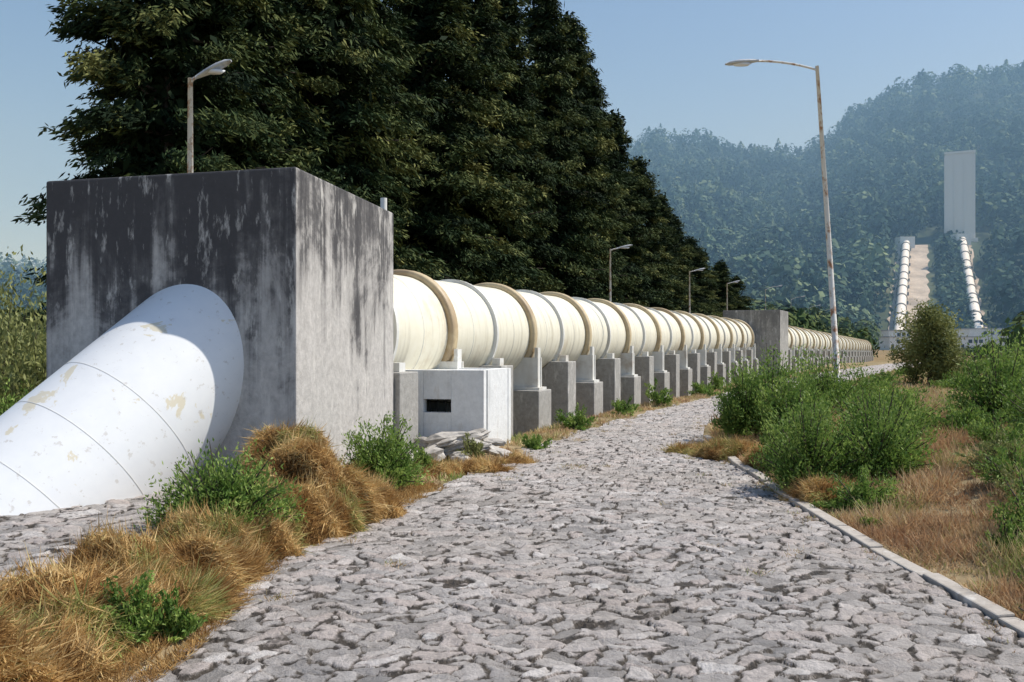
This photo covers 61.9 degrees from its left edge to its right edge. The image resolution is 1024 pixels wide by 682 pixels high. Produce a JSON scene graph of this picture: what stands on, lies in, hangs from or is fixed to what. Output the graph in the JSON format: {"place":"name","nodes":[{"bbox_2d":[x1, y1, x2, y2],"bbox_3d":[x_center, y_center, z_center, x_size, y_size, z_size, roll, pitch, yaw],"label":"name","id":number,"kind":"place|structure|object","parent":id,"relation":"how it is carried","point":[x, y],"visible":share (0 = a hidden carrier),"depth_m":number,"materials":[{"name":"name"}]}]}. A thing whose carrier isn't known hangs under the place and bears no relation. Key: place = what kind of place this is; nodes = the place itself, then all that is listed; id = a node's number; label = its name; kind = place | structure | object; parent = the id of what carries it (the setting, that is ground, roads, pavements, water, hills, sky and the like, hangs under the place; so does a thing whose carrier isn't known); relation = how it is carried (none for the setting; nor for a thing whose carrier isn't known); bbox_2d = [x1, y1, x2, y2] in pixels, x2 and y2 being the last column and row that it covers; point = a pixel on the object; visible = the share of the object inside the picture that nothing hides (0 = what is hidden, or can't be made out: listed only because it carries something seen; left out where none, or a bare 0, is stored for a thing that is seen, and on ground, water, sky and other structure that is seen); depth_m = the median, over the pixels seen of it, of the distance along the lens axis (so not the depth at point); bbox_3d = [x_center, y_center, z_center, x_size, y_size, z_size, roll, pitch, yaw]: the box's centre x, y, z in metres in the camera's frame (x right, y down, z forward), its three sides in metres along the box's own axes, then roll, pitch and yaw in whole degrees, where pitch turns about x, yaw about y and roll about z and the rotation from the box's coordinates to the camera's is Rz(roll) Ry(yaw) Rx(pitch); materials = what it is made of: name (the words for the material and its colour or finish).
{"place":"outdoors","nodes":[
{"label":"outdoors","id":0,"kind":"place"},
{"bbox_2d":[0,477,238,579],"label":"cobblestone pavement","id":1,"kind":"structure","parent":0,"point":[45,531],"depth_m":8.10,"materials":[{"name":"stone"}]},
{"bbox_2d":[0,0,1023,268],"label":"sky","id":2,"kind":"structure","parent":0,"point":[663,62],"materials":[{"name":"blue"}]},
{"bbox_2d":[4,77,1023,348],"bbox_3d":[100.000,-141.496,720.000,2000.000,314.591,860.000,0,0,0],"label":"hill","id":3,"kind":"structure","parent":0,"point":[928,233],"depth_m":465.98,"materials":[{"name":"plant"}]},
{"bbox_2d":[0,59,1023,342],"bbox_3d":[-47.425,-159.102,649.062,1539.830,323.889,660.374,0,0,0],"label":"distant forest","id":4,"kind":"object","parent":3,"relation":"on","point":[872,217],"visible":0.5,"depth_m":613.58,"materials":[{"name":"plant"}]},
{"bbox_2d":[887,237,929,341],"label":"hillside pipeline","id":5,"kind":"object","parent":3,"relation":"on","point":[912,281],"visible":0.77,"depth_m":411.93,"materials":[{"name":"paint"}]},
{"bbox_2d":[931,230,987,333],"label":"hillside shrubs","id":6,"kind":"object","parent":3,"relation":"on","point":[950,275],"visible":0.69,"depth_m":400.18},
{"bbox_2d":[944,150,977,241],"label":"surge tower","id":7,"kind":"structure","parent":3,"relation":"on","point":[959,191],"depth_m":486.46,"materials":[{"name":"concrete"}]},
{"bbox_2d":[950,233,986,327],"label":"hillside pipeline","id":8,"kind":"object","parent":3,"relation":"on","point":[972,288],"visible":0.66,"depth_m":403.41,"materials":[{"name":"paint"}]},
{"bbox_2d":[105,349,1023,681],"bbox_3d":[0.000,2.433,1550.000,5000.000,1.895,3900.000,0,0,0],"label":"ground","id":9,"kind":"structure","parent":0,"point":[959,577],"depth_m":9.38,"materials":[{"name":"soil"}]},
{"bbox_2d":[0,377,33,415],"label":"shrub","id":10,"kind":"object","parent":9,"relation":"on","point":[10,398],"visible":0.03,"depth_m":15.24,"materials":[{"name":"green plant"}]},
{"bbox_2d":[0,569,42,617],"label":"grass mound","id":11,"kind":"object","parent":9,"relation":"on","point":[6,603],"depth_m":5.05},
{"bbox_2d":[0,302,45,413],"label":"shrub","id":12,"kind":"object","parent":9,"relation":"on","point":[36,378],"visible":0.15,"depth_m":16.90,"materials":[{"name":"green plant"}]},
{"bbox_2d":[0,269,45,394],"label":"shrub","id":13,"kind":"object","parent":9,"relation":"on","point":[10,325],"visible":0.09,"depth_m":19.64,"materials":[{"name":"green plant"}]},
{"bbox_2d":[0,244,45,370],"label":"shrub","id":14,"kind":"object","parent":9,"relation":"on","point":[14,289],"visible":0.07,"depth_m":24.01,"materials":[{"name":"green plant"}]},
{"bbox_2d":[0,575,72,678],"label":"grass mound","id":15,"kind":"object","parent":9,"relation":"on","point":[7,624],"depth_m":4.66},
{"bbox_2d":[0,582,139,681],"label":"grass mound","id":16,"kind":"object","parent":9,"relation":"on","point":[74,657],"depth_m":4.74,"materials":[{"name":"plant"}]},
{"bbox_2d":[0,545,155,661],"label":"grass mound","id":17,"kind":"object","parent":9,"relation":"on","point":[63,583],"depth_m":5.28,"materials":[{"name":"plant"}]},
{"bbox_2d":[15,511,196,578],"bbox_3d":[-2.973,1.694,6.280,1.380,0.951,1.266,0,0,44],"label":"grass mound","id":18,"kind":"object","parent":9,"relation":"on","point":[113,544],"depth_m":6.18,"materials":[{"name":"plant"}]},
{"bbox_2d":[0,284,243,515],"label":"white steel pipe","id":19,"kind":"object","parent":9,"relation":"on","point":[126,406],"visible":0.54,"depth_m":9.85,"materials":[{"name":"metal"}]},
{"bbox_2d":[99,569,174,645],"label":"shrub","id":20,"kind":"object","parent":9,"relation":"on","point":[147,624],"visible":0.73,"depth_m":5.41,"materials":[{"name":"green plant"}]},
{"bbox_2d":[2,0,296,340],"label":"conifer tree","id":21,"kind":"object","parent":9,"relation":"on","point":[145,27],"visible":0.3,"depth_m":28.20,"materials":[{"name":"green plant"}]},
{"bbox_2d":[76,546,222,641],"bbox_3d":[-2.643,1.807,5.912,1.160,0.817,1.434,0,0,0],"label":"grass mound","id":22,"kind":"object","parent":9,"relation":"on","point":[158,585],"depth_m":5.96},
{"bbox_2d":[151,579,207,644],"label":"shrub","id":23,"kind":"object","parent":9,"relation":"on","point":[180,622],"visible":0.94,"depth_m":5.52,"materials":[{"name":"green plant"}]},
{"bbox_2d":[120,518,276,592],"bbox_3d":[-2.611,1.804,6.824,1.417,0.871,1.307,0,0,29],"label":"grass mound","id":24,"kind":"object","parent":9,"relation":"on","point":[195,546],"depth_m":6.74,"materials":[{"name":"plant"}]},
{"bbox_2d":[132,495,277,554],"bbox_3d":[-2.764,1.748,7.456,1.412,0.927,1.364,0,0,0],"label":"grass mound","id":25,"kind":"object","parent":9,"relation":"on","point":[180,518],"depth_m":7.38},
{"bbox_2d":[159,552,256,624],"bbox_3d":[-2.358,1.899,6.306,1.034,0.685,1.192,0,0,0],"label":"grass mound","id":26,"kind":"object","parent":9,"relation":"on","point":[221,597],"depth_m":6.20,"materials":[{"name":"plant"}]},
{"bbox_2d":[187,59,231,172],"bbox_3d":[-7.140,-1.999,20.000,1.120,9.198,0.360,0,0,0],"label":"street lamp","id":27,"kind":"object","parent":9,"relation":"on","point":[216,68],"visible":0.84,"depth_m":19.95,"materials":[{"name":"metal"}]},
{"bbox_2d":[46,167,392,477],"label":"concrete anchor block","id":28,"kind":"structure","parent":9,"relation":"on","point":[291,268],"depth_m":11.20,"materials":[{"name":"grey concrete"}]},
{"bbox_2d":[131,438,307,530],"bbox_3d":[-2.716,1.375,7.990,1.622,0.941,1.064,0,0,0],"label":"shrub","id":29,"kind":"object","parent":9,"relation":"on","point":[221,486],"visible":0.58,"depth_m":7.91,"materials":[{"name":"green plant"}]},
{"bbox_2d":[95,0,357,177],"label":"conifer tree","id":30,"kind":"object","parent":9,"relation":"on","point":[272,47],"visible":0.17,"depth_m":32.27,"materials":[{"name":"green plant"}]},
{"bbox_2d":[220,529,284,576],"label":"grass mound","id":31,"kind":"object","parent":9,"relation":"on","point":[260,549],"depth_m":7.29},
{"bbox_2d":[209,497,312,563],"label":"grass mound","id":32,"kind":"object","parent":9,"relation":"on","point":[282,533],"depth_m":7.76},
{"bbox_2d":[234,415,341,484],"bbox_3d":[-2.633,1.460,9.905,1.498,1.313,1.251,0,0,0],"label":"grass mound","id":33,"kind":"object","parent":9,"relation":"on","point":[265,437],"depth_m":9.78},
{"bbox_2d":[254,468,357,545],"bbox_3d":[-2.329,1.740,8.595,1.652,0.995,1.412,0,0,0],"label":"grass mound","id":34,"kind":"object","parent":9,"relation":"on","point":[319,517],"depth_m":8.50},
{"bbox_2d":[251,425,374,524],"bbox_3d":[-2.283,1.529,9.291,1.375,1.298,1.616,0,0,-43],"label":"grass mound","id":35,"kind":"object","parent":9,"relation":"on","point":[299,455],"depth_m":9.08,"materials":[{"name":"plant"}]},
{"bbox_2d":[315,482,376,536],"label":"grass mound","id":36,"kind":"object","parent":9,"relation":"on","point":[355,521],"depth_m":8.83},
{"bbox_2d":[252,0,443,278],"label":"conifer tree","id":37,"kind":"object","parent":9,"relation":"on","point":[339,27],"visible":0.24,"depth_m":36.10,"materials":[{"name":"green plant"}]},
{"bbox_2d":[264,0,448,275],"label":"conifer tree","id":38,"kind":"object","parent":9,"relation":"on","point":[389,20],"visible":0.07,"depth_m":40.11,"materials":[{"name":"green plant"}]},
{"bbox_2d":[337,454,397,524],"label":"grass mound","id":39,"kind":"object","parent":9,"relation":"on","point":[371,493],"depth_m":9.32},
{"bbox_2d":[337,411,435,489],"bbox_3d":[-1.695,1.426,11.167,1.384,1.061,1.264,0,0,13],"label":"shrub","id":40,"kind":"object","parent":9,"relation":"on","point":[386,454],"visible":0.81,"depth_m":11.04,"materials":[{"name":"green plant"}]},
{"bbox_2d":[367,468,410,518],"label":"grass mound","id":41,"kind":"object","parent":9,"relation":"on","point":[398,510],"depth_m":9.78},
{"bbox_2d":[412,450,464,478],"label":"grass mound","id":42,"kind":"object","parent":9,"relation":"on","point":[447,468],"depth_m":12.45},
{"bbox_2d":[405,368,510,456],"bbox_3d":[-1.237,1.510,16.058,2.106,1.980,1.661,0,0,14],"label":"concrete valve box","id":43,"kind":"object","parent":9,"relation":"on","point":[480,397],"visible":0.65,"depth_m":15.28,"materials":[{"name":"concrete"}]},
{"bbox_2d":[404,428,517,461],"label":"rubble stones","id":44,"kind":"object","parent":9,"relation":"on","point":[445,444],"visible":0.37,"depth_m":14.26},
{"bbox_2d":[387,0,538,284],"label":"conifer tree","id":45,"kind":"object","parent":9,"relation":"on","point":[433,19],"visible":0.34,"depth_m":44.82,"materials":[{"name":"green plant"}]},
{"bbox_2d":[455,432,484,458],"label":"shrub","id":46,"kind":"object","parent":9,"relation":"on","point":[473,447],"visible":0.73,"depth_m":13.88,"materials":[{"name":"green plant"}]},
{"bbox_2d":[441,450,516,474],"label":"grass mound","id":47,"kind":"object","parent":9,"relation":"on","point":[476,465],"depth_m":12.88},
{"bbox_2d":[434,0,561,292],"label":"conifer tree","id":48,"kind":"object","parent":9,"relation":"on","point":[492,41],"visible":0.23,"depth_m":50.26,"materials":[{"name":"green plant"}]},
{"bbox_2d":[0,307,1023,358],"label":"valley trees","id":49,"kind":"object","parent":9,"relation":"on","point":[1020,320],"visible":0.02,"depth_m":158.53,"materials":[{"name":"green plant"}]},
{"bbox_2d":[491,448,539,465],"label":"grass mound","id":50,"kind":"object","parent":9,"relation":"on","point":[512,457],"depth_m":13.80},
{"bbox_2d":[475,0,573,293],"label":"conifer tree","id":51,"kind":"object","parent":9,"relation":"on","point":[519,95],"visible":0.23,"depth_m":55.93,"materials":[{"name":"green plant"}]},
{"bbox_2d":[521,434,551,449],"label":"shrub","id":52,"kind":"object","parent":9,"relation":"on","point":[535,444],"visible":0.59,"depth_m":15.58,"materials":[{"name":"green plant"}]},
{"bbox_2d":[520,0,623,302],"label":"conifer tree","id":53,"kind":"object","parent":9,"relation":"on","point":[553,62],"visible":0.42,"depth_m":61.32,"materials":[{"name":"green plant"}]},
{"bbox_2d":[393,269,758,456],"bbox_3d":[5.646,0.605,35.370,3.000,4.090,47.700,0,0,24],"label":"steel pipeline","id":54,"kind":"object","parent":9,"relation":"on","point":[554,351],"visible":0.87,"depth_m":22.17,"materials":[{"name":"beige paint"}]},
{"bbox_2d":[554,402,597,430],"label":"shrub","id":55,"kind":"object","parent":9,"relation":"on","point":[579,418],"visible":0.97,"depth_m":19.06,"materials":[{"name":"green plant"}]},
{"bbox_2d":[549,9,629,302],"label":"conifer tree","id":56,"kind":"object","parent":9,"relation":"on","point":[591,161],"visible":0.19,"depth_m":67.00,"materials":[{"name":"green plant"}]},
{"bbox_2d":[558,63,649,306],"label":"conifer tree","id":57,"kind":"object","parent":9,"relation":"on","point":[596,95],"visible":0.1,"depth_m":72.93,"materials":[{"name":"green plant"}]},
{"bbox_2d":[611,395,639,416],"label":"shrub","id":58,"kind":"object","parent":9,"relation":"on","point":[619,405],"visible":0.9,"depth_m":22.43,"materials":[{"name":"green plant"}]},
{"bbox_2d":[604,108,677,305],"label":"conifer tree","id":59,"kind":"object","parent":9,"relation":"on","point":[637,235],"visible":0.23,"depth_m":78.97,"materials":[{"name":"green plant"}]},
{"bbox_2d":[622,155,688,310],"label":"conifer tree","id":60,"kind":"object","parent":9,"relation":"on","point":[655,247],"visible":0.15,"depth_m":86.17,"materials":[{"name":"green plant"}]},
{"bbox_2d":[643,378,672,405],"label":"shrub","id":61,"kind":"object","parent":9,"relation":"on","point":[656,397],"visible":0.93,"depth_m":25.93,"materials":[{"name":"green plant"}]},
{"bbox_2d":[647,189,705,314],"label":"conifer tree","id":62,"kind":"object","parent":9,"relation":"on","point":[672,247],"visible":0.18,"depth_m":94.02,"materials":[{"name":"green plant"}]},
{"bbox_2d":[659,437,709,453],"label":"grass mound","id":63,"kind":"object","parent":9,"relation":"on","point":[683,448],"depth_m":15.19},
{"bbox_2d":[668,213,716,315],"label":"conifer tree","id":64,"kind":"object","parent":9,"relation":"on","point":[677,223],"visible":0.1,"depth_m":102.30,"materials":[{"name":"green plant"}]},
{"bbox_2d":[684,381,715,396],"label":"shrub","id":65,"kind":"object","parent":9,"relation":"on","point":[701,388],"visible":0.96,"depth_m":30.11,"materials":[{"name":"green plant"}]},
{"bbox_2d":[680,236,728,316],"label":"conifer tree","id":66,"kind":"object","parent":9,"relation":"on","point":[699,260],"visible":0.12,"depth_m":111.22,"materials":[{"name":"green plant"}]},
{"bbox_2d":[696,249,732,313],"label":"conifer tree","id":67,"kind":"object","parent":9,"relation":"on","point":[711,287],"visible":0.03,"depth_m":120.45,"materials":[{"name":"green plant"}]},
{"bbox_2d":[685,432,763,461],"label":"grass mound","id":68,"kind":"object","parent":9,"relation":"on","point":[716,449],"depth_m":14.41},
{"bbox_2d":[708,259,745,316],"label":"conifer tree","id":69,"kind":"object","parent":9,"relation":"on","point":[720,266],"visible":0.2,"depth_m":130.05,"materials":[{"name":"green plant"}]},
{"bbox_2d":[709,364,773,436],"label":"shrub","id":70,"kind":"object","parent":9,"relation":"on","point":[730,422],"visible":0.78,"depth_m":16.37,"materials":[{"name":"green plant"}]},
{"bbox_2d":[730,275,754,309],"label":"conifer tree","id":71,"kind":"object","parent":9,"relation":"on","point":[738,285],"visible":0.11,"depth_m":140.06,"materials":[{"name":"green plant"}]},
{"bbox_2d":[723,310,787,375],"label":"concrete anchor block","id":72,"kind":"structure","parent":9,"relation":"on","point":[771,326],"depth_m":56.51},
{"bbox_2d":[739,440,772,471],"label":"grass mound","id":73,"kind":"object","parent":9,"relation":"on","point":[747,459],"depth_m":13.22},
{"bbox_2d":[712,338,830,432],"bbox_3d":[5.107,0.894,16.982,2.323,1.940,2.209,0,0,0],"label":"shrub","id":74,"kind":"object","parent":9,"relation":"on","point":[771,375],"visible":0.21,"depth_m":16.80,"materials":[{"name":"green plant"}]},
{"bbox_2d":[725,59,839,380],"bbox_3d":[8.630,-3.455,27.000,3.760,10.923,0.360,0,0,0],"label":"street lamp","id":75,"kind":"object","parent":9,"relation":"on","point":[744,63],"visible":0.94,"depth_m":26.94,"materials":[{"name":"metal"}]},
{"bbox_2d":[743,395,834,469],"bbox_3d":[4.207,1.390,12.889,1.401,1.212,1.545,0,0,0],"label":"shrub","id":76,"kind":"object","parent":9,"relation":"on","point":[770,431],"visible":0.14,"depth_m":12.85,"materials":[{"name":"green plant"}]},
{"bbox_2d":[741,369,837,441],"bbox_3d":[5.003,1.176,15.299,1.694,1.376,1.735,0,0,0],"label":"shrub","id":77,"kind":"object","parent":9,"relation":"on","point":[776,400],"visible":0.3,"depth_m":15.20,"materials":[{"name":"green plant"}]},
{"bbox_2d":[751,382,870,492],"bbox_3d":[3.931,1.279,11.242,1.492,1.477,1.625,0,0,0],"label":"shrub","id":78,"kind":"object","parent":9,"relation":"on","point":[801,453],"visible":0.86,"depth_m":11.06,"materials":[{"name":"green plant"}]},
{"bbox_2d":[746,298,882,356],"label":"valley trees","id":79,"kind":"object","parent":9,"relation":"on","point":[813,318],"visible":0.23,"depth_m":190.87,"materials":[{"name":"green plant"}]},
{"bbox_2d":[773,467,856,508],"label":"grass mound","id":80,"kind":"object","parent":9,"relation":"on","point":[807,490],"depth_m":10.46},
{"bbox_2d":[788,325,873,371],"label":"steel pipeline","id":81,"kind":"object","parent":9,"relation":"on","point":[856,350],"visible":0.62,"depth_m":79.30,"materials":[{"name":"beige paint"}]},
{"bbox_2d":[782,344,880,412],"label":"shrub","id":82,"kind":"object","parent":9,"relation":"on","point":[830,379],"visible":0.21,"depth_m":18.25,"materials":[{"name":"green plant"}]},
{"bbox_2d":[708,361,982,431],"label":"meadow grass","id":83,"kind":"structure","parent":9,"relation":"on","point":[935,391],"depth_m":23.80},
{"bbox_2d":[809,464,913,511],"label":"shrub","id":84,"kind":"object","parent":9,"relation":"on","point":[863,490],"visible":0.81,"depth_m":9.78,"materials":[{"name":"green plant"}]},
{"bbox_2d":[704,435,1023,637],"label":"kerb","id":85,"kind":"structure","parent":9,"relation":"on","point":[985,607],"depth_m":7.35,"materials":[{"name":"concrete"}]},
{"bbox_2d":[706,390,1023,619],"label":"bank grass","id":86,"kind":"structure","parent":9,"relation":"on","point":[1011,595],"depth_m":8.61,"materials":[{"name":"plant"}]},
{"bbox_2d":[821,359,911,397],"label":"shrub","id":87,"kind":"object","parent":9,"relation":"on","point":[884,383],"visible":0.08,"depth_m":19.79,"materials":[{"name":"green plant"}]},
{"bbox_2d":[808,380,947,484],"bbox_3d":[4.872,1.200,11.384,1.859,1.380,1.858,0,0,0],"label":"shrub","id":88,"kind":"object","parent":9,"relation":"on","point":[880,445],"visible":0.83,"depth_m":11.10,"materials":[{"name":"green plant"}]},
{"bbox_2d":[827,380,951,453],"bbox_3d":[5.635,1.128,12.834,1.810,1.117,1.837,0,0,16],"label":"shrub","id":89,"kind":"object","parent":9,"relation":"on","point":[931,415],"visible":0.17,"depth_m":12.59,"materials":[{"name":"green plant"}]},
{"bbox_2d":[857,381,942,422],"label":"shrub","id":90,"kind":"object","parent":9,"relation":"on","point":[900,393],"visible":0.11,"depth_m":15.30,"materials":[{"name":"green plant"}]},
{"bbox_2d":[882,298,970,385],"bbox_3d":[17.257,0.286,35.029,3.416,4.145,3.424,0,0,0],"label":"olive tree","id":91,"kind":"object","parent":9,"relation":"on","point":[932,348],"visible":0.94,"depth_m":34.44,"materials":[{"name":"green plant"}]},
{"bbox_2d":[928,370,986,390],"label":"shrub","id":92,"kind":"object","parent":9,"relation":"on","point":[950,382],"visible":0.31,"depth_m":28.66,"materials":[{"name":"green plant"}]},
{"bbox_2d":[921,400,1001,436],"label":"shrub","id":93,"kind":"object","parent":9,"relation":"on","point":[955,414],"visible":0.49,"depth_m":13.34,"materials":[{"name":"green plant"}]},
{"bbox_2d":[937,322,1023,427],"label":"shrub","id":94,"kind":"object","parent":9,"relation":"on","point":[982,391],"visible":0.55,"depth_m":14.39,"materials":[{"name":"green plant"}]},
{"bbox_2d":[957,329,1003,344],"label":"walls","id":95,"kind":"structure","parent":9,"relation":"on","point":[972,332],"depth_m":308.14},
{"bbox_2d":[948,425,1023,470],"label":"shrub","id":96,"kind":"object","parent":9,"relation":"on","point":[992,450],"visible":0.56,"depth_m":10.39,"materials":[{"name":"green plant"}]},
{"bbox_2d":[952,406,1023,448],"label":"shrub","id":97,"kind":"object","parent":9,"relation":"on","point":[983,431],"visible":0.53,"depth_m":11.58,"materials":[{"name":"green plant"}]},
{"bbox_2d":[969,340,1023,360],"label":"valley shrubs","id":98,"kind":"object","parent":9,"relation":"on","point":[983,346],"visible":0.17,"depth_m":76.98,"materials":[{"name":"green plant"}]},
{"bbox_2d":[970,438,1023,483],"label":"shrub","id":99,"kind":"object","parent":9,"relation":"on","point":[993,468],"visible":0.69,"depth_m":9.51,"materials":[{"name":"green plant"}]},
{"bbox_2d":[976,510,1023,555],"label":"shrub","id":100,"kind":"object","parent":9,"relation":"on","point":[1008,530],"visible":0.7,"depth_m":7.47,"materials":[{"name":"green plant"}]},
{"bbox_2d":[983,470,1023,531],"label":"shrub","id":101,"kind":"object","parent":9,"relation":"on","point":[1019,499],"visible":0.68,"depth_m":7.95,"materials":[{"name":"green plant"}]},
{"bbox_2d":[986,463,1023,497],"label":"shrub","id":102,"kind":"object","parent":9,"relation":"on","point":[1011,478],"visible":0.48,"depth_m":8.88,"materials":[{"name":"green plant"}]},
{"bbox_2d":[989,373,1023,439],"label":"shrub","id":103,"kind":"object","parent":9,"relation":"on","point":[1012,416],"visible":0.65,"depth_m":12.85,"materials":[{"name":"green plant"}]},
{"bbox_2d":[125,363,1023,681],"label":"cobblestone road","id":104,"kind":"structure","parent":0,"point":[551,565],"depth_m":6.62,"materials":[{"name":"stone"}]},
{"bbox_2d":[80,479,448,681],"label":"edge grass","id":105,"kind":"structure","parent":104,"relation":"on","point":[410,489],"depth_m":5.36,"materials":[{"name":"plant"}]},
{"bbox_2d":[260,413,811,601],"bbox_3d":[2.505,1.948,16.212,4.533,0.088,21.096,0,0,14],"label":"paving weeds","id":106,"kind":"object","parent":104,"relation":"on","point":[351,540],"visible":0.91,"depth_m":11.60,"materials":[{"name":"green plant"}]},
{"bbox_2d":[411,367,847,486],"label":"verge grass","id":107,"kind":"structure","parent":0,"point":[557,427],"depth_m":18.52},
{"bbox_2d":[879,337,906,349],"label":"walls","id":108,"kind":"structure","parent":0,"point":[886,343],"depth_m":297.54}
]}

